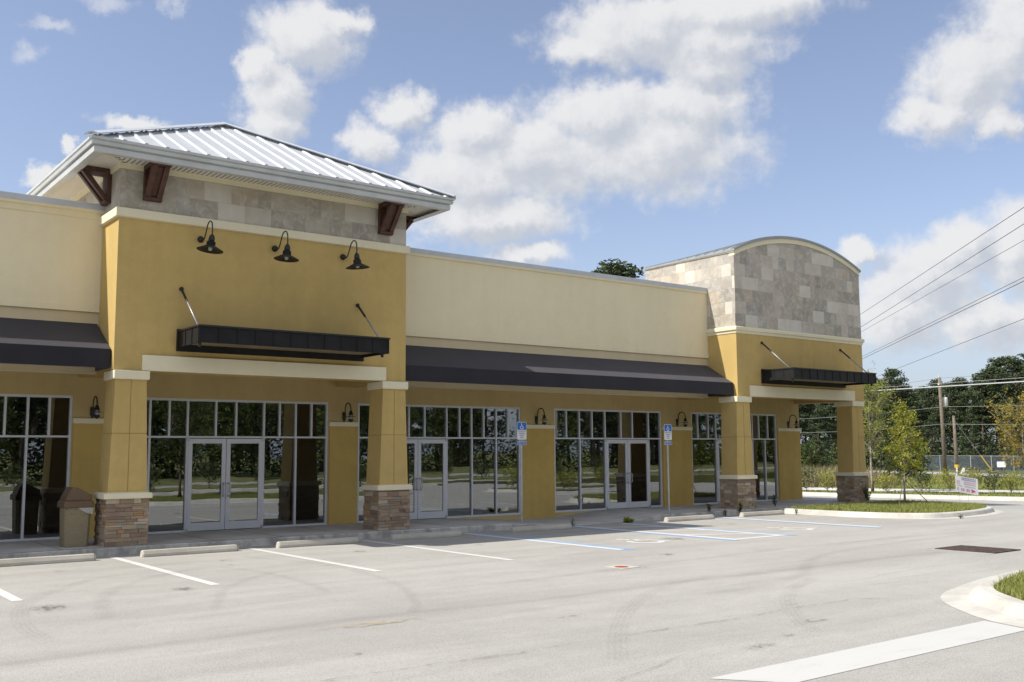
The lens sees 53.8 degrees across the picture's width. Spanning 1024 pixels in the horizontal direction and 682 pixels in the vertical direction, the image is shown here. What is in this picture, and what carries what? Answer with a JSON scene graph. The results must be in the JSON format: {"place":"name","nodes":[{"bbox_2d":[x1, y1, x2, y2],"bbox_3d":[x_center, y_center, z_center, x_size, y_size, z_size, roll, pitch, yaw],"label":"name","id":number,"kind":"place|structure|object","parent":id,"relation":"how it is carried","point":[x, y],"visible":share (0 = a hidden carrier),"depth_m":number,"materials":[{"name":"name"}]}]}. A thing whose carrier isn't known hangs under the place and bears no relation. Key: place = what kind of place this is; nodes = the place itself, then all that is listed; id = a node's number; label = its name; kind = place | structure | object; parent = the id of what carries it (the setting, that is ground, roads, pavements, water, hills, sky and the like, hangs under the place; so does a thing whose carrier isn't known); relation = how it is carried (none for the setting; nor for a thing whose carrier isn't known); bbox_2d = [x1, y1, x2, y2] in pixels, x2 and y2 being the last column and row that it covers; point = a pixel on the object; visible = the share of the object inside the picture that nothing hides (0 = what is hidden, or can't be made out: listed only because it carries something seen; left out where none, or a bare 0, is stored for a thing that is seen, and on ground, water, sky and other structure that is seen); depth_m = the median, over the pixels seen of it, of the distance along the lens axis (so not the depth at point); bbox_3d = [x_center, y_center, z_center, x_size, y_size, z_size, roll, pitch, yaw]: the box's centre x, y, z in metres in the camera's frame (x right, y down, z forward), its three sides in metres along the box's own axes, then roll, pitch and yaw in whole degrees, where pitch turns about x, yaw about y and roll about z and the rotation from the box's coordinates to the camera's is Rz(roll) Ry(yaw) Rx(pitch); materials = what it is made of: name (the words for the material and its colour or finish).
{"place":"outdoors","nodes":[
{"label":"outdoors","id":0,"kind":"place"},
{"bbox_2d":[0,497,893,558],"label":"sidewalk","id":1,"kind":"structure","parent":0,"point":[246,537],"depth_m":23.65,"materials":[{"name":"concrete"}]},
{"bbox_2d":[57,487,93,547],"bbox_3d":[-8.626,3.467,19.942,0.564,1.154,0.564,4,-8,-37],"label":"litter bin","id":2,"kind":"object","parent":1,"relation":"on","point":[75,505],"visible":1,"depth_m":19.75,"materials":[{"name":"brown plastic"}]},
{"bbox_2d":[0,122,869,546],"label":"retail building","id":3,"kind":"structure","parent":1,"relation":"on","point":[104,230],"depth_m":25.93,"materials":[{"name":"paint"}]},
{"bbox_2d":[0,394,72,541],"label":"storefront window","id":4,"kind":"structure","parent":3,"relation":"in","point":[5,396],"depth_m":21.51,"materials":[{"name":"white metal"}]},
{"bbox_2d":[0,317,110,370],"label":"awning","id":5,"kind":"object","parent":3,"relation":"attached to","point":[40,342],"visible":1,"depth_m":19.90,"materials":[{"name":"black fabric"}]},
{"bbox_2d":[90,396,100,418],"bbox_3d":[-9.114,1.451,22.099,0.250,0.509,0.504,4,-8,-37],"label":"wall lantern","id":6,"kind":"object","parent":3,"relation":"attached to","point":[94,412],"depth_m":22.00,"materials":[{"name":"black metal"}]},
{"bbox_2d":[185,437,225,531],"bbox_3d":[-7.189,3.355,23.703,0.949,2.190,0.205,4,-8,-37],"label":"door","id":7,"kind":"structure","parent":3,"relation":"in","point":[202,526],"depth_m":23.69,"materials":[{"name":"white metal"}]},
{"bbox_2d":[196,220,222,253],"bbox_3d":[-6.366,-2.167,21.064,0.537,0.697,0.950,4,-8,-37],"label":"barn lamp","id":8,"kind":"object","parent":3,"relation":"attached to","point":[210,247],"visible":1,"depth_m":20.94,"materials":[{"name":"black metal"}]},
{"bbox_2d":[147,398,327,533],"bbox_3d":[-6.845,2.946,24.071,5.350,3.090,0.108,4,-8,-37],"label":"storefront window","id":9,"kind":"structure","parent":3,"relation":"in","point":[169,400],"depth_m":24.55,"materials":[{"name":"white metal"}]},
{"bbox_2d":[224,437,264,528],"bbox_3d":[-6.425,3.414,24.283,0.949,2.190,0.205,4,-8,-37],"label":"door","id":10,"kind":"structure","parent":3,"relation":"in","point":[228,524],"depth_m":24.25,"materials":[{"name":"white metal"}]},
{"bbox_2d":[176,287,389,360],"bbox_3d":[-4.844,-0.386,21.811,4.360,1.353,1.290,4,-8,-37],"label":"metal canopy","id":11,"kind":"object","parent":3,"relation":"attached to","point":[206,338],"visible":1,"depth_m":21.39,"materials":[{"name":"brown metal"}]},
{"bbox_2d":[272,231,298,261],"bbox_3d":[-5.016,-2.069,22.088,0.539,0.684,0.950,4,-8,-37],"label":"barn lamp","id":12,"kind":"object","parent":3,"relation":"attached to","point":[286,256],"visible":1,"depth_m":21.95,"materials":[{"name":"black metal"}]},
{"bbox_2d":[342,403,355,421],"bbox_3d":[-4.183,1.830,25.838,0.250,0.509,0.504,4,-8,-37],"label":"wall lantern","id":13,"kind":"object","parent":3,"relation":"attached to","point":[350,416],"depth_m":25.74,"materials":[{"name":"black metal"}]},
{"bbox_2d":[340,240,368,269],"bbox_3d":[-3.631,-1.961,23.138,0.539,0.689,0.950,4,-8,-37],"label":"barn lamp","id":14,"kind":"object","parent":3,"relation":"attached to","point":[357,264],"visible":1,"depth_m":22.96,"materials":[{"name":"black metal"}]},
{"bbox_2d":[407,439,417,518],"bbox_3d":[-2.926,3.682,26.936,0.949,2.190,0.205,4,-8,-37],"label":"door","id":15,"kind":"structure","parent":3,"relation":"in","point":[413,515],"depth_m":27.17,"materials":[{"name":"white metal"}]},
{"bbox_2d":[417,438,447,518],"bbox_3d":[-2.162,3.741,27.516,0.949,2.190,0.205,4,-8,-37],"label":"door","id":16,"kind":"structure","parent":3,"relation":"in","point":[431,514],"depth_m":27.51,"materials":[{"name":"white metal"}]},
{"bbox_2d":[357,403,520,522],"bbox_3d":[-1.911,3.324,27.814,5.340,3.090,0.108,4,-8,-37],"label":"storefront window","id":17,"kind":"structure","parent":3,"relation":"in","point":[470,437],"depth_m":28.36,"materials":[{"name":"white metal"}]},
{"bbox_2d":[535,408,546,424],"bbox_3d":[0.867,2.217,29.669,0.250,0.509,0.504,4,-8,-37],"label":"wall lantern","id":18,"kind":"object","parent":3,"relation":"attached to","point":[544,422],"depth_m":29.59,"materials":[{"name":"black metal"}]},
{"bbox_2d":[405,345,733,396],"bbox_3d":[1.836,0.875,28.452,12.010,1.000,1.060,4,-8,-37],"label":"awning","id":19,"kind":"object","parent":3,"relation":"attached to","point":[440,364],"visible":0.98,"depth_m":27.70,"materials":[{"name":"black fabric"}]},
{"bbox_2d":[554,408,662,512],"bbox_3d":[3.036,3.704,31.566,4.540,3.090,0.108,4,-8,-37],"label":"storefront window","id":20,"kind":"structure","parent":3,"relation":"in","point":[578,438],"depth_m":31.42,"materials":[{"name":"white metal"}]},
{"bbox_2d":[605,439,628,509],"bbox_3d":[3.287,4.159,31.648,0.954,2.190,0.205,4,-8,-37],"label":"door","id":21,"kind":"structure","parent":3,"relation":"in","point":[625,504],"depth_m":31.69,"materials":[{"name":"white metal"}]},
{"bbox_2d":[628,439,650,507],"bbox_3d":[4.055,4.218,32.231,0.954,2.190,0.205,4,-8,-37],"label":"door","id":22,"kind":"structure","parent":3,"relation":"in","point":[638,503],"depth_m":32.26,"materials":[{"name":"white metal"}]},
{"bbox_2d":[676,412,688,426],"bbox_3d":[5.615,2.582,33.270,0.250,0.509,0.504,4,-8,-37],"label":"wall lantern","id":23,"kind":"object","parent":3,"relation":"attached to","point":[685,422],"depth_m":33.19,"materials":[{"name":"black metal"}]},
{"bbox_2d":[716,439,720,503],"bbox_3d":[7.367,4.473,34.750,0.964,2.190,0.061,4,-8,-37],"label":"door","id":24,"kind":"structure","parent":3,"relation":"in","point":[718,441],"depth_m":34.51,"materials":[{"name":"white metal"}]},
{"bbox_2d":[691,412,778,504],"bbox_3d":[7.760,4.066,35.149,4.480,3.090,0.108,4,-8,-37],"label":"storefront window","id":25,"kind":"structure","parent":3,"relation":"in","point":[714,438],"depth_m":35.80,"materials":[{"name":"white metal"}]},
{"bbox_2d":[787,415,799,428],"bbox_3d":[10.259,2.938,36.792,0.250,0.509,0.504,4,-8,-37],"label":"wall lantern","id":26,"kind":"object","parent":3,"relation":"attached to","point":[796,424],"depth_m":36.69,"materials":[{"name":"black metal"}]},
{"bbox_2d":[761,341,876,387],"bbox_3d":[10.107,0.762,33.151,4.420,1.353,1.290,4,-8,-37],"label":"metal canopy","id":27,"kind":"object","parent":3,"relation":"attached to","point":[798,376],"visible":1,"depth_m":32.57,"materials":[{"name":"brown metal"}]},
{"bbox_2d":[517,422,526,523],"bbox_3d":[0.251,3.394,25.902,0.305,2.624,0.038,4,-8,-37],"label":"parking sign","id":28,"kind":"object","parent":1,"relation":"on","point":[521,432],"visible":1,"depth_m":25.94,"materials":[{"name":"metal"}]},
{"bbox_2d":[664,424,671,513],"bbox_3d":[4.514,3.702,29.137,0.305,2.585,0.038,4,-8,-37],"label":"parking sign","id":29,"kind":"object","parent":1,"relation":"on","point":[667,432],"visible":1,"depth_m":29.18,"materials":[{"name":"metal"}]},
{"bbox_2d":[862,487,872,500],"bbox_3d":[12.200,5.259,34.767,0.329,0.561,0.317,4,-8,-37],"label":"weed","id":30,"kind":"object","parent":1,"relation":"on","point":[865,491],"visible":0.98,"depth_m":34.73,"materials":[{"name":"green plant"}]},
{"bbox_2d":[0,496,1023,681],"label":"parking lot","id":31,"kind":"structure","parent":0,"point":[781,598],"depth_m":12.58,"materials":[{"name":"asphalt"}]},
{"bbox_2d":[0,553,95,566],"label":"wheel stop","id":32,"kind":"object","parent":31,"relation":"on","point":[46,560],"visible":1,"depth_m":18.12,"materials":[{"name":"concrete"}]},
{"bbox_2d":[140,544,238,556],"bbox_3d":[-6.282,4.099,19.756,1.900,0.125,0.170,4,-8,-37],"label":"wheel stop","id":33,"kind":"object","parent":31,"relation":"on","point":[187,550],"visible":1,"depth_m":19.66,"materials":[{"name":"concrete"}]},
{"bbox_2d":[276,537,360,547],"bbox_3d":[-4.088,4.268,21.421,1.900,0.125,0.170,4,-8,-37],"label":"wheel stop","id":34,"kind":"object","parent":31,"relation":"on","point":[312,542],"visible":1,"depth_m":21.32,"materials":[{"name":"concrete"}]},
{"bbox_2d":[390,530,462,540],"bbox_3d":[-1.932,4.433,23.055,1.900,0.125,0.170,4,-8,-37],"label":"wheel stop","id":35,"kind":"object","parent":31,"relation":"on","point":[408,536],"visible":1,"depth_m":22.95,"materials":[{"name":"concrete"}]},
{"bbox_2d":[510,523,572,532],"bbox_3d":[0.740,4.638,25.082,1.900,0.125,0.170,4,-8,-37],"label":"wheel stop","id":36,"kind":"object","parent":31,"relation":"on","point":[540,527],"visible":1,"depth_m":24.98,"materials":[{"name":"concrete"}]},
{"bbox_2d":[605,565,638,568],"bbox_3d":[1.857,3.800,17.012,0.440,0.012,0.440,5,-8,-40],"label":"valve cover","id":37,"kind":"object","parent":31,"relation":"in","point":[622,566],"visible":1,"depth_m":16.98,"materials":[{"name":"concrete"}]},
{"bbox_2d":[623,516,634,522],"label":"weed","id":38,"kind":"object","parent":31,"relation":"on","point":[627,520],"visible":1,"depth_m":27.53,"materials":[{"name":"green plant"}]},
{"bbox_2d":[664,514,714,521],"bbox_3d":[4.979,4.963,28.297,1.900,0.125,0.170,4,-8,-37],"label":"wheel stop","id":39,"kind":"object","parent":31,"relation":"on","point":[688,518],"visible":1,"depth_m":28.18,"materials":[{"name":"concrete"}]},
{"bbox_2d":[739,510,784,516],"bbox_3d":[7.484,5.156,30.197,1.900,0.125,0.170,4,-8,-37],"label":"wheel stop","id":40,"kind":"object","parent":31,"relation":"on","point":[761,513],"visible":1,"depth_m":30.08,"materials":[{"name":"concrete"}]},
{"bbox_2d":[780,506,1002,518],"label":"kerb","id":41,"kind":"structure","parent":31,"relation":"on","point":[988,510],"depth_m":29.12,"materials":[{"name":"concrete"}]},
{"bbox_2d":[802,492,1023,501],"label":"kerb","id":42,"kind":"structure","parent":31,"relation":"on","point":[952,497],"depth_m":49.36,"materials":[{"name":"concrete"}]},
{"bbox_2d":[928,545,1020,554],"bbox_3d":[8.859,4.028,19.530,1.255,0.018,1.368,4,-8,-37],"label":"drain grate","id":43,"kind":"object","parent":31,"relation":"on","point":[973,549],"visible":1,"depth_m":19.43,"materials":[{"name":"metal"}]},
{"bbox_2d":[941,569,1023,627],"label":"kerb","id":44,"kind":"structure","parent":31,"relation":"on","point":[983,598],"depth_m":12.37,"materials":[{"name":"concrete"}]},
{"bbox_2d":[0,0,1023,449],"label":"sky","id":45,"kind":"structure","parent":0,"point":[887,136],"materials":[{"name":"blue"}]},
{"bbox_2d":[798,404,814,427],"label":"pine tree","id":46,"kind":"object","parent":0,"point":[804,415],"visible":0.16,"depth_m":120.66,"materials":[{"name":"green plant"}]},
{"bbox_2d":[799,404,822,446],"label":"pine tree","id":47,"kind":"object","parent":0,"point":[803,429],"visible":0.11,"depth_m":123.84,"materials":[{"name":"green plant"}]},
{"bbox_2d":[800,319,1022,406],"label":"power line","id":48,"kind":"object","parent":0,"point":[953,346],"visible":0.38,"depth_m":41.20,"materials":[{"name":"metal"}]},
{"bbox_2d":[802,475,1023,489],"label":"grass","id":49,"kind":"structure","parent":0,"point":[938,485],"depth_m":63.88,"materials":[{"name":"plant"}]},
{"bbox_2d":[802,489,1023,496],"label":"grass","id":50,"kind":"structure","parent":0,"point":[1009,494],"depth_m":51.88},
{"bbox_2d":[802,453,1023,496],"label":"verge","id":51,"kind":"structure","parent":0,"point":[933,487],"depth_m":65.14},
{"bbox_2d":[591,258,643,277],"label":"pine tree","id":52,"kind":"object","parent":51,"relation":"on","point":[617,269],"visible":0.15,"depth_m":75.39,"materials":[{"name":"green plant"}]},
{"bbox_2d":[802,463,818,491],"bbox_3d":[16.293,7.543,55.857,1.502,1.592,1.398,4,-8,-37],"label":"shrub","id":53,"kind":"object","parent":51,"relation":"on","point":[806,475],"visible":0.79,"depth_m":55.83,"materials":[{"name":"green plant"}]},
{"bbox_2d":[801,440,833,467],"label":"bush","id":54,"kind":"object","parent":51,"relation":"on","point":[812,458],"visible":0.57,"depth_m":82.72,"materials":[{"name":"green plant"}]},
{"bbox_2d":[802,406,832,465],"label":"pine tree","id":55,"kind":"object","parent":51,"relation":"on","point":[819,411],"visible":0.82,"depth_m":114.74,"materials":[{"name":"green plant"}]},
{"bbox_2d":[805,403,836,461],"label":"pine tree","id":56,"kind":"object","parent":51,"relation":"on","point":[820,418],"visible":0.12,"depth_m":123.14,"materials":[{"name":"green plant"}]},
{"bbox_2d":[812,403,836,459],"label":"pine tree","id":57,"kind":"object","parent":51,"relation":"on","point":[833,413],"visible":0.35,"depth_m":121.47,"materials":[{"name":"green plant"}]},
{"bbox_2d":[814,468,835,490],"bbox_3d":[17.435,7.648,55.485,1.556,1.286,1.519,0,-6,-1],"label":"shrub","id":58,"kind":"object","parent":51,"relation":"on","point":[826,475],"visible":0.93,"depth_m":55.34,"materials":[{"name":"green plant"}]},
{"bbox_2d":[825,441,867,468],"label":"bush","id":59,"kind":"object","parent":51,"relation":"on","point":[835,457],"visible":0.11,"depth_m":82.62,"materials":[{"name":"green plant"}]},
{"bbox_2d":[801,463,902,487],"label":"tall dry grass","id":60,"kind":"structure","parent":51,"relation":"on","point":[819,470],"depth_m":64.19,"materials":[{"name":"plant"}]},
{"bbox_2d":[863,377,888,464],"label":"pine tree","id":61,"kind":"object","parent":51,"relation":"on","point":[874,400],"visible":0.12,"depth_m":121.01,"materials":[{"name":"green plant"}]},
{"bbox_2d":[862,361,897,490],"bbox_3d":[19.597,4.663,55.155,2.980,7.121,3.616,-1,-6,5],"label":"slender tree","id":62,"kind":"object","parent":51,"relation":"on","point":[870,391],"visible":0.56,"depth_m":54.98,"materials":[{"name":"green plant"}]},
{"bbox_2d":[868,411,891,466],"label":"pine tree","id":63,"kind":"object","parent":51,"relation":"on","point":[886,436],"visible":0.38,"depth_m":113.04,"materials":[{"name":"green plant"}]},
{"bbox_2d":[871,472,897,491],"bbox_3d":[20.013,7.538,54.227,1.454,1.257,1.416,4,-8,-37],"label":"shrub","id":64,"kind":"object","parent":51,"relation":"on","point":[879,480],"visible":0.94,"depth_m":54.02,"materials":[{"name":"green plant"}]},
{"bbox_2d":[873,382,900,460],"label":"pine tree","id":65,"kind":"object","parent":51,"relation":"on","point":[893,396],"visible":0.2,"depth_m":117.49,"materials":[{"name":"green plant"}]},
{"bbox_2d":[875,367,922,468],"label":"pine tree","id":66,"kind":"object","parent":51,"relation":"on","point":[894,374],"visible":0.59,"depth_m":115.54,"materials":[{"name":"green plant"}]},
{"bbox_2d":[885,446,931,476],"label":"bush","id":67,"kind":"object","parent":51,"relation":"on","point":[907,470],"visible":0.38,"depth_m":80.91,"materials":[{"name":"green plant"}]},
{"bbox_2d":[887,386,929,432],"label":"pine tree","id":68,"kind":"object","parent":51,"relation":"on","point":[921,412],"visible":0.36,"depth_m":115.78,"materials":[{"name":"green plant"}]},
{"bbox_2d":[800,400,1023,469],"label":"undergrowth","id":69,"kind":"object","parent":51,"relation":"on","point":[990,450],"visible":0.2,"depth_m":114.39,"materials":[{"name":"green plant"}]},
{"bbox_2d":[907,386,929,452],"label":"pine tree","id":70,"kind":"object","parent":51,"relation":"on","point":[917,391],"visible":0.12,"depth_m":130.35,"materials":[{"name":"green plant"}]},
{"bbox_2d":[910,471,939,491],"bbox_3d":[21.552,7.372,52.997,1.544,1.237,1.397,2,-7,-19],"label":"shrub","id":71,"kind":"object","parent":51,"relation":"on","point":[919,476],"visible":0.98,"depth_m":52.88,"materials":[{"name":"green plant"}]},
{"bbox_2d":[833,455,1023,473],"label":"chain link fence","id":72,"kind":"object","parent":51,"relation":"on","point":[934,462],"visible":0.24,"depth_m":98.90,"materials":[{"name":"metal"}]},
{"bbox_2d":[920,415,941,469],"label":"pine tree","id":73,"kind":"object","parent":51,"relation":"on","point":[931,423],"visible":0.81,"depth_m":113.25,"materials":[{"name":"green plant"}]},
{"bbox_2d":[913,388,953,452],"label":"pine tree","id":74,"kind":"object","parent":51,"relation":"on","point":[929,392],"visible":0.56,"depth_m":121.19,"materials":[{"name":"green plant"}]},
{"bbox_2d":[918,378,959,450],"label":"pine tree","id":75,"kind":"object","parent":51,"relation":"on","point":[933,383],"visible":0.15,"depth_m":128.49,"materials":[{"name":"green plant"}]},
{"bbox_2d":[938,376,947,473],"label":"utility pole","id":76,"kind":"object","parent":51,"relation":"on","point":[944,399],"visible":0.95,"depth_m":91.69,"materials":[{"name":"brown wood"}]},
{"bbox_2d":[933,467,962,492],"bbox_3d":[22.660,7.214,52.332,1.618,1.393,1.268,-4,-7,28],"label":"shrub","id":77,"kind":"object","parent":51,"relation":"on","point":[947,476],"visible":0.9,"depth_m":52.27,"materials":[{"name":"green plant"}]},
{"bbox_2d":[929,382,969,461],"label":"pine tree","id":78,"kind":"object","parent":51,"relation":"on","point":[950,414],"visible":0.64,"depth_m":117.75,"materials":[{"name":"green plant"}]},
{"bbox_2d":[947,380,970,445],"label":"pine tree","id":79,"kind":"object","parent":51,"relation":"on","point":[956,409],"visible":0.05,"depth_m":132.72,"materials":[{"name":"green plant"}]},
{"bbox_2d":[943,377,987,466],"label":"pine tree","id":80,"kind":"object","parent":51,"relation":"on","point":[961,380],"visible":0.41,"depth_m":117.06,"materials":[{"name":"green plant"}]},
{"bbox_2d":[957,413,989,465],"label":"pine tree","id":81,"kind":"object","parent":51,"relation":"on","point":[972,418],"visible":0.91,"depth_m":110.46,"materials":[{"name":"green plant"}]},
{"bbox_2d":[955,467,991,490],"bbox_3d":[23.575,7.089,51.915,1.474,1.537,1.748,-1,-6,1],"label":"shrub","id":82,"kind":"object","parent":51,"relation":"on","point":[970,473],"visible":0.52,"depth_m":51.81,"materials":[{"name":"green plant"}]},
{"bbox_2d":[955,376,1000,468],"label":"pine tree","id":83,"kind":"object","parent":51,"relation":"on","point":[972,389],"visible":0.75,"depth_m":113.27,"materials":[{"name":"green plant"}]},
{"bbox_2d":[968,365,1018,469],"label":"pine tree","id":84,"kind":"object","parent":51,"relation":"on","point":[989,372],"visible":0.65,"depth_m":112.80,"materials":[{"name":"green plant"}]},
{"bbox_2d":[973,467,1016,493],"bbox_3d":[24.599,7.136,51.685,1.816,1.380,1.374,0,-6,-6],"label":"shrub","id":85,"kind":"object","parent":51,"relation":"on","point":[993,476],"visible":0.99,"depth_m":51.55,"materials":[{"name":"green plant"}]},
{"bbox_2d":[971,355,1021,468],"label":"pine tree","id":86,"kind":"object","parent":51,"relation":"on","point":[996,362],"visible":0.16,"depth_m":115.61,"materials":[{"name":"green plant"}]},
{"bbox_2d":[984,387,1023,478],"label":"vase tree","id":87,"kind":"object","parent":51,"relation":"on","point":[1015,438],"visible":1,"depth_m":51.73,"materials":[{"name":"green plant"}]},
{"bbox_2d":[989,355,1023,454],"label":"pine tree","id":88,"kind":"object","parent":51,"relation":"on","point":[1012,362],"visible":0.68,"depth_m":112.17,"materials":[{"name":"green plant"}]},
{"bbox_2d":[997,399,1023,469],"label":"pine tree","id":89,"kind":"object","parent":51,"relation":"on","point":[1011,421],"visible":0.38,"depth_m":108.19,"materials":[{"name":"green plant"}]},
{"bbox_2d":[999,469,1023,492],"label":"shrub","id":90,"kind":"object","parent":51,"relation":"on","point":[1011,478],"visible":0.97,"depth_m":51.52,"materials":[{"name":"green plant"}]},
{"bbox_2d":[1006,360,1023,417],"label":"pine tree","id":91,"kind":"object","parent":51,"relation":"on","point":[1016,392],"visible":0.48,"depth_m":112.33,"materials":[{"name":"green plant"}]},
{"bbox_2d":[802,487,1023,492],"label":"footpath","id":92,"kind":"structure","parent":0,"point":[907,490],"depth_m":56.65,"materials":[{"name":"concrete"}]},
{"bbox_2d":[833,470,1023,476],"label":"road","id":93,"kind":"structure","parent":0,"point":[949,473],"depth_m":95.21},
{"bbox_2d":[952,416,959,474],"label":"utility pole","id":94,"kind":"object","parent":93,"relation":"on","point":[956,465],"visible":0.94,"depth_m":91.33,"materials":[{"name":"brown wood"}]},
{"bbox_2d":[860,207,1023,314],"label":"power line","id":95,"kind":"object","parent":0,"point":[950,255],"visible":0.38,"depth_m":41.85,"materials":[{"name":"metal"}]},
{"bbox_2d":[861,224,1023,326],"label":"power line","id":96,"kind":"object","parent":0,"point":[950,270],"visible":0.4,"depth_m":40.70,"materials":[{"name":"metal"}]},
{"bbox_2d":[861,240,1023,331],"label":"power line","id":97,"kind":"object","parent":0,"point":[950,281],"visible":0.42,"depth_m":42.10,"materials":[{"name":"metal"}]},
{"bbox_2d":[862,277,1023,356],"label":"power line","id":98,"kind":"object","parent":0,"point":[950,313],"visible":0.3,"depth_m":40.79,"materials":[{"name":"metal"}]},
{"bbox_2d":[863,281,1023,358],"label":"power line","id":99,"kind":"object","parent":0,"point":[950,316],"visible":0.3,"depth_m":40.48,"materials":[{"name":"metal"}]},
{"bbox_2d":[879,381,1023,390],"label":"service cable","id":100,"kind":"object","parent":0,"point":[957,385],"visible":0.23,"depth_m":65.04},
{"label":"planting bed","id":101,"kind":"structure","parent":0,"visible":0},
{"bbox_2d":[788,499,986,512],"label":"grass","id":102,"kind":"structure","parent":101,"relation":"on","point":[911,506],"depth_m":30.80,"materials":[{"name":"plant"}]},
{"bbox_2d":[955,475,977,502],"bbox_3d":[15.457,5.113,34.330,0.802,1.114,0.066,0,-6,-6],"label":"yard sign","id":103,"kind":"object","parent":102,"relation":"on","point":[966,485],"visible":0.99,"depth_m":34.33,"materials":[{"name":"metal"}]},
{"bbox_2d":[881,397,930,503],"bbox_3d":[12.892,3.585,33.008,1.552,3.556,2.094,-3,-7,20],"label":"young tree","id":104,"kind":"object","parent":101,"relation":"on","point":[902,418],"visible":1,"depth_m":32.96,"materials":[{"name":"green plant"}]},
{"label":"planting bed","id":105,"kind":"structure","parent":0,"visible":0},
{"bbox_2d":[992,567,1023,600],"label":"grass","id":106,"kind":"structure","parent":105,"relation":"on","point":[1013,586],"depth_m":13.07,"materials":[{"name":"plant"}]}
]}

